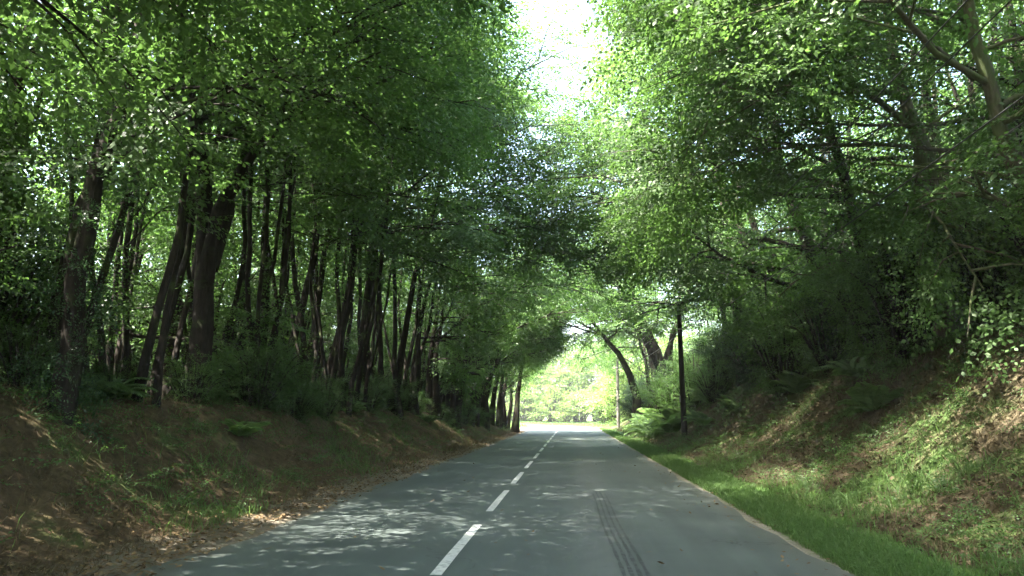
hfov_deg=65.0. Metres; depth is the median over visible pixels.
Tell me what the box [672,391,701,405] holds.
fern
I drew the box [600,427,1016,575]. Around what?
verge grass
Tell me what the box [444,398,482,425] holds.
bramble shrub
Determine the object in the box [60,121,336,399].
woodland tree
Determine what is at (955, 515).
bank herbs
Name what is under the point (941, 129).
woodland tree
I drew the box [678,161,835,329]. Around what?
woodland tree
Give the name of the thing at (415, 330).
woodland tree
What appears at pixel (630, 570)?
tyre mark
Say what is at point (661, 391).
dogwood shrub
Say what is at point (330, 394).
bramble shrub
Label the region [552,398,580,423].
hedge shrub
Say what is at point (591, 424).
meadow grass
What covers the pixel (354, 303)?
woodland tree
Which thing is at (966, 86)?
woodland tree
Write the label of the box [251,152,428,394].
woodland tree
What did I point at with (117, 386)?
fern
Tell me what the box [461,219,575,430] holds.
hedgerow tree
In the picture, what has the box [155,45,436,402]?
woodland tree
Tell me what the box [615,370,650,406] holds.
holly shrub
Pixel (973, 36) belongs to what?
overhead wire
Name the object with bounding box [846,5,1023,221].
woodland tree
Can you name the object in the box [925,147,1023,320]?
dogwood shrub
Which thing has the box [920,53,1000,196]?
woodland tree
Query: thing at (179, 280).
woodland tree
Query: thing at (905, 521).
dry grass
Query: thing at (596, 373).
woodland tree
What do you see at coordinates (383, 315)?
woodland tree
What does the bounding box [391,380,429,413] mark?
bramble shrub
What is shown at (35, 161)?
woodland tree
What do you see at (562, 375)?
woodland tree
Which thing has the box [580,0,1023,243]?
woodland tree
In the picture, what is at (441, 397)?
woodland tree
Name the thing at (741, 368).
holly shrub
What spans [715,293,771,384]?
dogwood shrub
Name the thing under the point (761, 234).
woodland tree
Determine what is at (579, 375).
woodland tree
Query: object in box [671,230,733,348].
woodland tree
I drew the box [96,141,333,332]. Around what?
woodland tree
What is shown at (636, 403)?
oak tree
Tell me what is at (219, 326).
hazel shrub
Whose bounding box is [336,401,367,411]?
fern
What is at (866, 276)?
holly shrub
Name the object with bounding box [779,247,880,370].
holly shrub
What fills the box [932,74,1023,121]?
woodland tree
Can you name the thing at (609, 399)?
hedge shrub
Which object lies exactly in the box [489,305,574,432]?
hedgerow tree
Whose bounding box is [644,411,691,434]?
fern
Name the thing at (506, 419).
hedgerow tree
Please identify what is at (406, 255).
woodland tree
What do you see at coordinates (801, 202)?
woodland tree
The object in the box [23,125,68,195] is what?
woodland tree
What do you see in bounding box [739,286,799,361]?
dogwood shrub
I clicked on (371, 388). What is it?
bramble shrub
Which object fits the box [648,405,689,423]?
fern
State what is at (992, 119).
overhead wire
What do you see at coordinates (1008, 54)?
woodland tree
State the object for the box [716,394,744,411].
fern
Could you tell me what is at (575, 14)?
sky
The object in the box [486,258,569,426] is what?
hedgerow tree
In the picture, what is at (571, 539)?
road
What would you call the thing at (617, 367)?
telephone pole
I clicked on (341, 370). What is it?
woodland tree
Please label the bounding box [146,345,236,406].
bramble shrub
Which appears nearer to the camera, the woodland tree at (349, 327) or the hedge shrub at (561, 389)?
the woodland tree at (349, 327)
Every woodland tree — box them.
[0,0,190,201]
[0,0,320,253]
[0,0,368,406]
[0,0,517,215]
[0,1,185,375]
[0,5,144,209]
[0,5,263,400]
[0,23,167,246]
[1,0,362,397]
[3,0,521,399]
[3,5,68,252]
[4,3,320,401]
[6,45,84,230]
[12,5,277,380]
[14,87,191,378]
[17,2,295,374]
[17,4,369,400]
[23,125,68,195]
[25,118,268,373]
[29,124,205,283]
[31,0,355,400]
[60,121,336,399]
[82,0,525,368]
[92,126,369,376]
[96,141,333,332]
[97,32,362,317]
[103,16,421,397]
[120,14,454,394]
[132,75,350,339]
[152,0,407,373]
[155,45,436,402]
[165,4,410,379]
[191,23,411,338]
[212,3,545,387]
[213,1,545,389]
[216,148,406,380]
[222,40,453,392]
[224,165,375,336]
[226,192,400,338]
[227,234,362,380]
[231,213,414,339]
[231,223,435,382]
[233,30,515,416]
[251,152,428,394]
[259,155,471,385]
[269,148,474,410]
[289,186,459,394]
[293,0,620,386]
[294,209,423,385]
[299,90,473,361]
[299,180,499,397]
[320,0,671,419]
[326,173,478,334]
[326,240,462,359]
[327,136,672,417]
[331,156,507,412]
[371,218,462,401]
[375,189,522,389]
[382,211,506,408]
[409,254,526,364]
[451,0,826,352]
[489,366,549,405]
[509,37,785,386]
[510,363,572,416]
[529,331,592,397]
[535,346,599,420]
[543,363,581,410]
[555,318,673,382]
[559,346,599,420]
[560,342,637,404]
[561,274,677,391]
[561,287,675,384]
[562,333,629,421]
[567,0,1016,353]
[571,123,768,352]
[575,342,644,410]
[578,0,912,357]
[579,0,1023,396]
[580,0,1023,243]
[582,335,674,408]
[584,345,620,384]
[586,0,1023,258]
[597,165,752,359]
[639,323,697,383]
[653,287,711,351]
[654,167,766,330]
[659,288,721,356]
[659,324,706,352]
[662,290,719,356]
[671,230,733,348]
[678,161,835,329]
[693,210,786,326]
[701,21,962,319]
[707,206,818,317]
[721,139,848,305]
[723,18,969,283]
[729,138,897,290]
[742,57,952,253]
[745,0,1023,324]
[749,1,1023,228]
[751,132,868,313]
[764,0,1023,203]
[765,58,993,265]
[773,3,1017,252]
[836,0,1023,202]
[843,49,1007,212]
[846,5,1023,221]
[852,2,1023,186]
[867,0,1023,98]
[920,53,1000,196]
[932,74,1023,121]
[934,69,1023,230]
[944,0,1023,131]
[952,1,1023,276]
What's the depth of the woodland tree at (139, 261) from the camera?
21.37 m
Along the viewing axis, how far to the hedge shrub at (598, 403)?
80.68 m
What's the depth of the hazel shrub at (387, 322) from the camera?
38.62 m
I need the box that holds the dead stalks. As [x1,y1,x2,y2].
[0,382,511,575]
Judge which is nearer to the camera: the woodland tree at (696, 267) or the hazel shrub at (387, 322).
the woodland tree at (696, 267)
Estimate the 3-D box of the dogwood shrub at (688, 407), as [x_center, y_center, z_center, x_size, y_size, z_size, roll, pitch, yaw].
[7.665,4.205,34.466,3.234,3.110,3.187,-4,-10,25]
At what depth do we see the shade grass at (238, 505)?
11.35 m
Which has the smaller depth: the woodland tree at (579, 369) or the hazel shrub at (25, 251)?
the hazel shrub at (25, 251)
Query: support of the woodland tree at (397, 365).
on the ground at (44, 489)
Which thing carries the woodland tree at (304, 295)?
on the ground at (44, 489)
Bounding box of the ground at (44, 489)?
[0,323,1023,575]
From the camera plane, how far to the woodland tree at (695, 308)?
46.50 m
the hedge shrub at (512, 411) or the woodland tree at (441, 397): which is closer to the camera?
the woodland tree at (441, 397)
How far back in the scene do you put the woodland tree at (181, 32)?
8.93 m
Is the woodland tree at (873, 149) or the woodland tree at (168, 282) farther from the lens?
the woodland tree at (873, 149)
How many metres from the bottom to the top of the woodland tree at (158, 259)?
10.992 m
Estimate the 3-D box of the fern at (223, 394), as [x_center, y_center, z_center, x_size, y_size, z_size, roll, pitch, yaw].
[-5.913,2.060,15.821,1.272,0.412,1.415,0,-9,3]
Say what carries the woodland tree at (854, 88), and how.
on the ground at (44, 489)
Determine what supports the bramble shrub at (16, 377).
on the ground at (44, 489)
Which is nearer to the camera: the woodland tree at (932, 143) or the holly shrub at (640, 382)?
the woodland tree at (932, 143)
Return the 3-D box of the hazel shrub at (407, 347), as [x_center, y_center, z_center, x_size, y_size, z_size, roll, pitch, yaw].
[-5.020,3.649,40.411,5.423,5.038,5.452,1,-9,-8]
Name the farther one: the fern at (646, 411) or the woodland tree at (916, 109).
the fern at (646, 411)
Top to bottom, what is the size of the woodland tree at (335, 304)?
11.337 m
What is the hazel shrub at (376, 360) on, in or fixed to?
on the ground at (44, 489)
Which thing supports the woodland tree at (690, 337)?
on the ground at (44, 489)
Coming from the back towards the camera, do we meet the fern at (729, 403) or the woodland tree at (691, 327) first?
the woodland tree at (691, 327)
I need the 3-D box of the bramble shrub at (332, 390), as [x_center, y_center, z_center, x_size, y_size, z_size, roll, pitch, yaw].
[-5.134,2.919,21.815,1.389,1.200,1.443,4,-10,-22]
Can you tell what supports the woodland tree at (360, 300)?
on the ground at (44, 489)
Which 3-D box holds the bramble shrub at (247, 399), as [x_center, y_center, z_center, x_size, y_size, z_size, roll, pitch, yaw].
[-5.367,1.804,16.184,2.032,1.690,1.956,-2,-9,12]
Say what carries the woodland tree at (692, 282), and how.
on the ground at (44, 489)
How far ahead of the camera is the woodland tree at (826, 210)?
24.32 m
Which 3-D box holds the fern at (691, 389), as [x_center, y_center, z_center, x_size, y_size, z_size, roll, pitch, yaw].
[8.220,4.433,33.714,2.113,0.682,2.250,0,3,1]
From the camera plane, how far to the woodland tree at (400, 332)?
33.85 m
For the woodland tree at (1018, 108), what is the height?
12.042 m
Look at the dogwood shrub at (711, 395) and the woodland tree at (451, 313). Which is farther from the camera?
the woodland tree at (451, 313)
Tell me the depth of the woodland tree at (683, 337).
95.37 m
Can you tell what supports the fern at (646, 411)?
on the ground at (44, 489)
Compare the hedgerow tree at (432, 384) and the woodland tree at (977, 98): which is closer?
the woodland tree at (977, 98)
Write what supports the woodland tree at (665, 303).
on the ground at (44, 489)
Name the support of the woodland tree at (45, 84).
on the ground at (44, 489)
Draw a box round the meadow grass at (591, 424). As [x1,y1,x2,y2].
[511,420,615,426]
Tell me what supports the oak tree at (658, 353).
on the ground at (44, 489)
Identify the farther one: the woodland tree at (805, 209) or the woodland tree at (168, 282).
the woodland tree at (805, 209)
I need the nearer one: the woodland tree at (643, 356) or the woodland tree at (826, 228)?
the woodland tree at (826, 228)
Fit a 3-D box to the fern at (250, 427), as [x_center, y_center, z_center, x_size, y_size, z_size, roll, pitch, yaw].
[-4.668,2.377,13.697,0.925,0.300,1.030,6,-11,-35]
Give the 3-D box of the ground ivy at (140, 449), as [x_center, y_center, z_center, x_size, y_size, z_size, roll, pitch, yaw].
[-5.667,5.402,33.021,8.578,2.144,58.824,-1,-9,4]
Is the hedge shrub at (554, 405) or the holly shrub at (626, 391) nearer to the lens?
the holly shrub at (626, 391)
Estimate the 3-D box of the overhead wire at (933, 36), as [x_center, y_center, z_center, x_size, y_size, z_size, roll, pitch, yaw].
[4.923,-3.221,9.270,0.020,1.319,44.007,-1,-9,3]
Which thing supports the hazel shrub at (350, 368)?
on the ground at (44, 489)
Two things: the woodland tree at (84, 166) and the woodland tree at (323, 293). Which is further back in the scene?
the woodland tree at (323, 293)
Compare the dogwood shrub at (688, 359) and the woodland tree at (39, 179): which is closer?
the woodland tree at (39, 179)
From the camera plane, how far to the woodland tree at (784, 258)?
20.80 m
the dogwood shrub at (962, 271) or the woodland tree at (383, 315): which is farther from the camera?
the woodland tree at (383, 315)
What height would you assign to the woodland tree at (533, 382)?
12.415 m
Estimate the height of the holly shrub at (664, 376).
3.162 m
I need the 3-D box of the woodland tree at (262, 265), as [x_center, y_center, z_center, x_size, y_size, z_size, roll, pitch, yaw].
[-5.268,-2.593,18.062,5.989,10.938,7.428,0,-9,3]
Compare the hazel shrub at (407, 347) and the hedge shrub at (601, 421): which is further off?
the hedge shrub at (601, 421)
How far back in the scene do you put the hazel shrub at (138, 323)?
21.34 m
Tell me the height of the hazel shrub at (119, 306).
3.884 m
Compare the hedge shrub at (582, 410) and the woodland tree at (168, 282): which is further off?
the hedge shrub at (582, 410)
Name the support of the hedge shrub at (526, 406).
on the ground at (44, 489)
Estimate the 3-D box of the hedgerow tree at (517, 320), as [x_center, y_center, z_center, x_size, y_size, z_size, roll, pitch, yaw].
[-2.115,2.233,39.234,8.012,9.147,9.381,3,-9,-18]
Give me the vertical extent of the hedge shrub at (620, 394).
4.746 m
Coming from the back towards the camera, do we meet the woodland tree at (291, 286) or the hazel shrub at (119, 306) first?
the woodland tree at (291, 286)
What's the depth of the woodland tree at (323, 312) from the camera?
30.95 m
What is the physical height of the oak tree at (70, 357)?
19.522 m
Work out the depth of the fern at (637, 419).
38.92 m
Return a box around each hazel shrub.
[0,96,88,333]
[0,102,81,305]
[0,127,118,372]
[1,185,157,389]
[4,238,96,369]
[86,260,159,377]
[96,217,319,385]
[105,269,181,394]
[178,278,318,400]
[219,273,368,388]
[243,285,356,378]
[316,328,372,399]
[326,315,412,383]
[345,343,391,387]
[370,312,451,384]
[374,323,440,388]
[376,320,447,386]
[383,340,452,407]
[429,340,479,406]
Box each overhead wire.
[674,0,967,307]
[686,0,1011,308]
[687,95,1023,327]
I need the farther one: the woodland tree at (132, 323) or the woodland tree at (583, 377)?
the woodland tree at (583, 377)
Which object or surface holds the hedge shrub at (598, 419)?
on the ground at (44, 489)
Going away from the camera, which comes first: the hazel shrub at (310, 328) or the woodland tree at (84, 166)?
the woodland tree at (84, 166)
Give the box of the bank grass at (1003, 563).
[618,311,1023,575]
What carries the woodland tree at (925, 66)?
on the ground at (44, 489)
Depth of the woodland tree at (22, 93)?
11.25 m
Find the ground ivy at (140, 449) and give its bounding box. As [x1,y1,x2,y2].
[0,372,510,542]
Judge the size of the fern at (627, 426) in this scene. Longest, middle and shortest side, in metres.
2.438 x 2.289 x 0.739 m
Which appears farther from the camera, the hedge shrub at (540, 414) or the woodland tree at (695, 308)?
the hedge shrub at (540, 414)
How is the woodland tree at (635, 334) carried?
on the ground at (44, 489)
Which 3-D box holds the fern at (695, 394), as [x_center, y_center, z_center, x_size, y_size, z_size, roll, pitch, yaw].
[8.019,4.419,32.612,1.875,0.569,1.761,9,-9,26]
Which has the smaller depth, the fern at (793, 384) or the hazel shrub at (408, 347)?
the fern at (793, 384)
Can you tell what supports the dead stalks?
on the ground at (44, 489)
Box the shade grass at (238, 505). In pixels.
[0,389,490,552]
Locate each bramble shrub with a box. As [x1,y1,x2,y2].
[0,306,101,395]
[79,353,150,402]
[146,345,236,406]
[212,318,325,416]
[212,337,297,411]
[278,379,331,425]
[285,371,362,422]
[315,373,350,407]
[346,370,396,408]
[346,374,394,415]
[372,376,412,414]
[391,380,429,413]
[406,388,433,414]
[431,400,452,419]
[441,405,468,426]
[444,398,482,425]
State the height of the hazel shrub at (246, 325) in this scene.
3.596 m
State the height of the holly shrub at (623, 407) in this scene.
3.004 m
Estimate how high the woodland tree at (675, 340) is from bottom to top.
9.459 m
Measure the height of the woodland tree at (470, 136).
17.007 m
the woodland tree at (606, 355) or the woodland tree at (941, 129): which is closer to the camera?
the woodland tree at (941, 129)
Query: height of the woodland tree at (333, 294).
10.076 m
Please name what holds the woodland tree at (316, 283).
on the ground at (44, 489)
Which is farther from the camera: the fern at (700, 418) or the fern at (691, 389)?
the fern at (691, 389)
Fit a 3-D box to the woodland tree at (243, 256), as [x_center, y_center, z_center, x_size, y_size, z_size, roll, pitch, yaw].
[-5.980,-2.153,19.300,7.260,10.691,5.854,-5,-10,31]
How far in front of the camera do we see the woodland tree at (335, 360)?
23.86 m
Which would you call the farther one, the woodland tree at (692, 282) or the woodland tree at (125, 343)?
the woodland tree at (692, 282)
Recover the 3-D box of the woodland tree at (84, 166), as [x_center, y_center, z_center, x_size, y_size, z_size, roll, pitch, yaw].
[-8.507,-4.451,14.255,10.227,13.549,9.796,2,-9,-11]
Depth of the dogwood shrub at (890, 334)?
16.33 m
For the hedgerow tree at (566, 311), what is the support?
on the ground at (44, 489)
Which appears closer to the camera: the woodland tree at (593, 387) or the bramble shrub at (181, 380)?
the bramble shrub at (181, 380)
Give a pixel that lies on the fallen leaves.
(143, 566)
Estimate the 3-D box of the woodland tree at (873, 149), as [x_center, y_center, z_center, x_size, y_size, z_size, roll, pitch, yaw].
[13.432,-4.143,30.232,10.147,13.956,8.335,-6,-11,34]
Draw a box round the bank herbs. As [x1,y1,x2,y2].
[620,309,1023,562]
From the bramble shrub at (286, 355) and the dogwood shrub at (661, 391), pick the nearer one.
the bramble shrub at (286, 355)
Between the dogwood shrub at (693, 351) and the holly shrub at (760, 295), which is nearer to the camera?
the holly shrub at (760, 295)
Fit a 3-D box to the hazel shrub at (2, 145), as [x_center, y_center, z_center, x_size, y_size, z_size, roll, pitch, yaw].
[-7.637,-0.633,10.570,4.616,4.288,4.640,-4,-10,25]
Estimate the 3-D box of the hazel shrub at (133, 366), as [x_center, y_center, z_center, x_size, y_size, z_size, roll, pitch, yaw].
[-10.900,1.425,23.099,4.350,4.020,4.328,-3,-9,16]
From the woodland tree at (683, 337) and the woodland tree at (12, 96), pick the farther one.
the woodland tree at (683, 337)
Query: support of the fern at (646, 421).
on the ground at (44, 489)
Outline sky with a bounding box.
[5,0,1018,389]
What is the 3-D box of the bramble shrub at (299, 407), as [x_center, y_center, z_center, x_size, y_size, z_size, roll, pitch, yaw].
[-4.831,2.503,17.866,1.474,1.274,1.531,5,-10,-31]
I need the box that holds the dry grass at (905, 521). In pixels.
[615,315,1023,573]
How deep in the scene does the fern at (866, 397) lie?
14.81 m
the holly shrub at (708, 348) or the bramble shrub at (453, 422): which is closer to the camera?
the holly shrub at (708, 348)
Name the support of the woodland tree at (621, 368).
on the ground at (44, 489)
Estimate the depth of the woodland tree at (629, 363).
85.69 m
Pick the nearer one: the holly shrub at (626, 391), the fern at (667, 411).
the fern at (667, 411)
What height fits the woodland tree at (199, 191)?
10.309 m
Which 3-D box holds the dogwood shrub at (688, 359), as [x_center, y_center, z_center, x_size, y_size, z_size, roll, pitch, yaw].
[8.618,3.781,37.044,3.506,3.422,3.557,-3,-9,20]
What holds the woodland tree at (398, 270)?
on the ground at (44, 489)
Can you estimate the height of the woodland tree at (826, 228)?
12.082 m
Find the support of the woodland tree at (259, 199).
on the ground at (44, 489)
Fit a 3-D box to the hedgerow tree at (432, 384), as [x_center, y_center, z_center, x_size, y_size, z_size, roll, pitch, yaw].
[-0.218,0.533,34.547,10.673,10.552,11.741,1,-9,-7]
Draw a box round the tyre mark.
[593,491,650,575]
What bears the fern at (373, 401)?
on the ground at (44, 489)
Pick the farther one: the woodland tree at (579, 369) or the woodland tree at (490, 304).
the woodland tree at (579, 369)
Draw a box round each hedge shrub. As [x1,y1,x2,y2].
[489,379,537,419]
[489,390,520,420]
[505,381,548,421]
[506,403,523,422]
[527,401,550,422]
[532,367,584,421]
[532,382,574,422]
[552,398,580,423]
[561,385,594,422]
[579,379,611,423]
[585,377,622,424]
[587,368,626,426]
[590,394,602,421]
[596,367,644,422]
[602,362,650,420]
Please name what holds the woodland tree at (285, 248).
on the ground at (44, 489)
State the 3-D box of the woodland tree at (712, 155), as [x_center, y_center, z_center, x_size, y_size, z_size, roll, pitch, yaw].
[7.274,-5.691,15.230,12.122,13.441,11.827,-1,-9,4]
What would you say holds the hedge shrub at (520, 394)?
on the ground at (44, 489)
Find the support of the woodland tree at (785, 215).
on the ground at (44, 489)
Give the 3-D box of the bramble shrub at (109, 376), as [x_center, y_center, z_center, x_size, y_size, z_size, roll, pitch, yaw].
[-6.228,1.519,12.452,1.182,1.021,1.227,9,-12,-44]
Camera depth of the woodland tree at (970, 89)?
19.15 m
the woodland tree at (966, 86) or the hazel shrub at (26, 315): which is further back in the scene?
the woodland tree at (966, 86)
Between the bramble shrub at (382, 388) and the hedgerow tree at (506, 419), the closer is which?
the bramble shrub at (382, 388)
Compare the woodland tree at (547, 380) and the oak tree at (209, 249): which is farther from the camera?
the woodland tree at (547, 380)
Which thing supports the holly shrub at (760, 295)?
on the ground at (44, 489)
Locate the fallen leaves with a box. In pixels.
[0,420,887,575]
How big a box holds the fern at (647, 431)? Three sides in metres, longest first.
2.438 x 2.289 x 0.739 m
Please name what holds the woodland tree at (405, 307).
on the ground at (44, 489)
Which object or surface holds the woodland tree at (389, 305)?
on the ground at (44, 489)
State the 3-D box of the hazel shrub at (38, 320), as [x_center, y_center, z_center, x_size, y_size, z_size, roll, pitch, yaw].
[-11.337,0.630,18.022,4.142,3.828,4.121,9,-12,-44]
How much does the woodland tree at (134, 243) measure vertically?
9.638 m
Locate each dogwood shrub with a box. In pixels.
[629,363,687,419]
[651,353,716,412]
[658,336,731,380]
[677,348,735,409]
[685,340,718,365]
[706,284,824,403]
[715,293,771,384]
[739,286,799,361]
[766,269,858,387]
[781,224,969,361]
[802,192,970,382]
[878,157,1023,351]
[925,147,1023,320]
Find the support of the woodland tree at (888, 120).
on the ground at (44, 489)
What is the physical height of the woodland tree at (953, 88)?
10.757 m
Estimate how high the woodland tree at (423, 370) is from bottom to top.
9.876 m
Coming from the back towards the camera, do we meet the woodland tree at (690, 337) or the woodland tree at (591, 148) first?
the woodland tree at (690, 337)
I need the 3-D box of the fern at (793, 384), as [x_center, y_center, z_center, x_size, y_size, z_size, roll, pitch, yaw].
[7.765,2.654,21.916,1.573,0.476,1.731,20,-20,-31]
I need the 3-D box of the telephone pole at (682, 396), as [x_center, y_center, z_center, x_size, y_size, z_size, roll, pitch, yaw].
[6.420,3.305,30.451,0.574,5.432,0.235,2,-9,-10]
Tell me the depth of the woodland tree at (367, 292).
25.84 m
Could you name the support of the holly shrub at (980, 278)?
on the ground at (44, 489)
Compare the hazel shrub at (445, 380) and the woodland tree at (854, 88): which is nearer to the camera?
the woodland tree at (854, 88)
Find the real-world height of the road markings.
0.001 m
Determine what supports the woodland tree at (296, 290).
on the ground at (44, 489)
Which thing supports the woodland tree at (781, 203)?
on the ground at (44, 489)
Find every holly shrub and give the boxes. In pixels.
[611,386,653,423]
[614,381,650,416]
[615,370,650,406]
[645,363,685,396]
[677,320,735,385]
[697,296,767,396]
[723,273,844,379]
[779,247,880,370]
[828,236,966,346]
[884,198,1023,332]
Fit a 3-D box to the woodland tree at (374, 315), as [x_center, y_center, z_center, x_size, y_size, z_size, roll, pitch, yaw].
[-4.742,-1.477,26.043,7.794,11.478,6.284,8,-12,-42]
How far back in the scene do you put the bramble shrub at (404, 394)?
29.00 m
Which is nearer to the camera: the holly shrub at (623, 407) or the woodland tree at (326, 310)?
the woodland tree at (326, 310)
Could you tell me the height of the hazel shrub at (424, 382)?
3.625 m
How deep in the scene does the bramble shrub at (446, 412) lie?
34.58 m
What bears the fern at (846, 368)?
on the ground at (44, 489)
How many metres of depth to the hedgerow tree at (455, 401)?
36.79 m
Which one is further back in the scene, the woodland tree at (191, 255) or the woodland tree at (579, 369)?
the woodland tree at (579, 369)
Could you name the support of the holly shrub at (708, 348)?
on the ground at (44, 489)
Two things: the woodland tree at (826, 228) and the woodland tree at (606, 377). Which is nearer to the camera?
the woodland tree at (826, 228)
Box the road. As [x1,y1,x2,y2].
[129,425,853,575]
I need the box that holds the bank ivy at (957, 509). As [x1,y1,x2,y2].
[616,309,1023,566]
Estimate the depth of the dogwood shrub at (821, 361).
21.02 m
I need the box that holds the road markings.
[430,427,559,574]
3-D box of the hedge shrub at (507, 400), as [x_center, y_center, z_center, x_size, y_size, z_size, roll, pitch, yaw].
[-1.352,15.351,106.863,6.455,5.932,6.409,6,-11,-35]
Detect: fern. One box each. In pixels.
[81,373,157,397]
[170,383,240,398]
[218,419,271,435]
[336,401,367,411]
[360,397,384,406]
[415,414,441,421]
[622,424,639,434]
[626,416,658,436]
[629,413,645,431]
[635,408,659,418]
[637,415,665,434]
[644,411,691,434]
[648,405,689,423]
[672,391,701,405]
[683,410,713,426]
[685,384,702,401]
[686,387,708,402]
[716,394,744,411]
[770,370,818,393]
[819,353,877,378]
[836,381,905,416]
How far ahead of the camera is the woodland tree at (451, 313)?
38.47 m
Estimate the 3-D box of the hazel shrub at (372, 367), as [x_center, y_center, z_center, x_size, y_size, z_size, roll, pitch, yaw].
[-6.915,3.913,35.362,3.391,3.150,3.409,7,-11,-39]
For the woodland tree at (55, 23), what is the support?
on the ground at (44, 489)
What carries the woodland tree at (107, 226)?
on the ground at (44, 489)
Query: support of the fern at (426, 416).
on the ground at (44, 489)
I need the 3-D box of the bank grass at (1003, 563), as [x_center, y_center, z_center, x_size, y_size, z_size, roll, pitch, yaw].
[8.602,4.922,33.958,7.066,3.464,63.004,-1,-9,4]
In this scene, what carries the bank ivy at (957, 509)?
on the ground at (44, 489)
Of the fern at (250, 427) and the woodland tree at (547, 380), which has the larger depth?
the woodland tree at (547, 380)
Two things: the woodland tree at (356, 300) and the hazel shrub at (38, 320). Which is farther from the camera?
the woodland tree at (356, 300)
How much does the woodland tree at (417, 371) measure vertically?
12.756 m
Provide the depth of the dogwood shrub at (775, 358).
23.14 m
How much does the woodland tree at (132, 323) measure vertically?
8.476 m
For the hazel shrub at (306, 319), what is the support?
on the ground at (44, 489)
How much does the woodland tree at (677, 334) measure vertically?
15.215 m
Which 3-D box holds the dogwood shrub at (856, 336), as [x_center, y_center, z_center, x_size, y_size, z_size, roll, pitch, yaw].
[8.519,0.213,19.076,4.013,3.917,4.072,5,-10,-27]
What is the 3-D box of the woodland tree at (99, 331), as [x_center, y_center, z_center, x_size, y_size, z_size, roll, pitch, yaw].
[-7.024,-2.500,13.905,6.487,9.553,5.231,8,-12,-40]
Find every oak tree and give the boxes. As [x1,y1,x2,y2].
[0,0,508,444]
[57,0,534,405]
[505,233,729,433]
[535,242,719,411]
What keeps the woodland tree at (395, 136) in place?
on the ground at (44, 489)
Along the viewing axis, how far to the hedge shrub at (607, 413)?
74.09 m
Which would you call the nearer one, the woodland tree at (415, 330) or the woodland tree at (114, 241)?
the woodland tree at (114, 241)
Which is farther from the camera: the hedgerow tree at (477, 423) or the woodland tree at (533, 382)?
the woodland tree at (533, 382)
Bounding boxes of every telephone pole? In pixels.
[614,357,620,428]
[671,305,686,436]
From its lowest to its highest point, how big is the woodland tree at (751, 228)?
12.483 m
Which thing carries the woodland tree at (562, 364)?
on the ground at (44, 489)
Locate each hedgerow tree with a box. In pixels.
[386,180,649,419]
[390,261,561,407]
[415,231,603,430]
[441,247,620,426]
[460,292,557,426]
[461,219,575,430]
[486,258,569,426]
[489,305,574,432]
[499,335,570,429]
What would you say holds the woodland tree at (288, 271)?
on the ground at (44, 489)
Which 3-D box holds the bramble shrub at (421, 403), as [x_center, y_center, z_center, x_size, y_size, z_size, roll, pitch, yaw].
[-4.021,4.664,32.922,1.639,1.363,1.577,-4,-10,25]

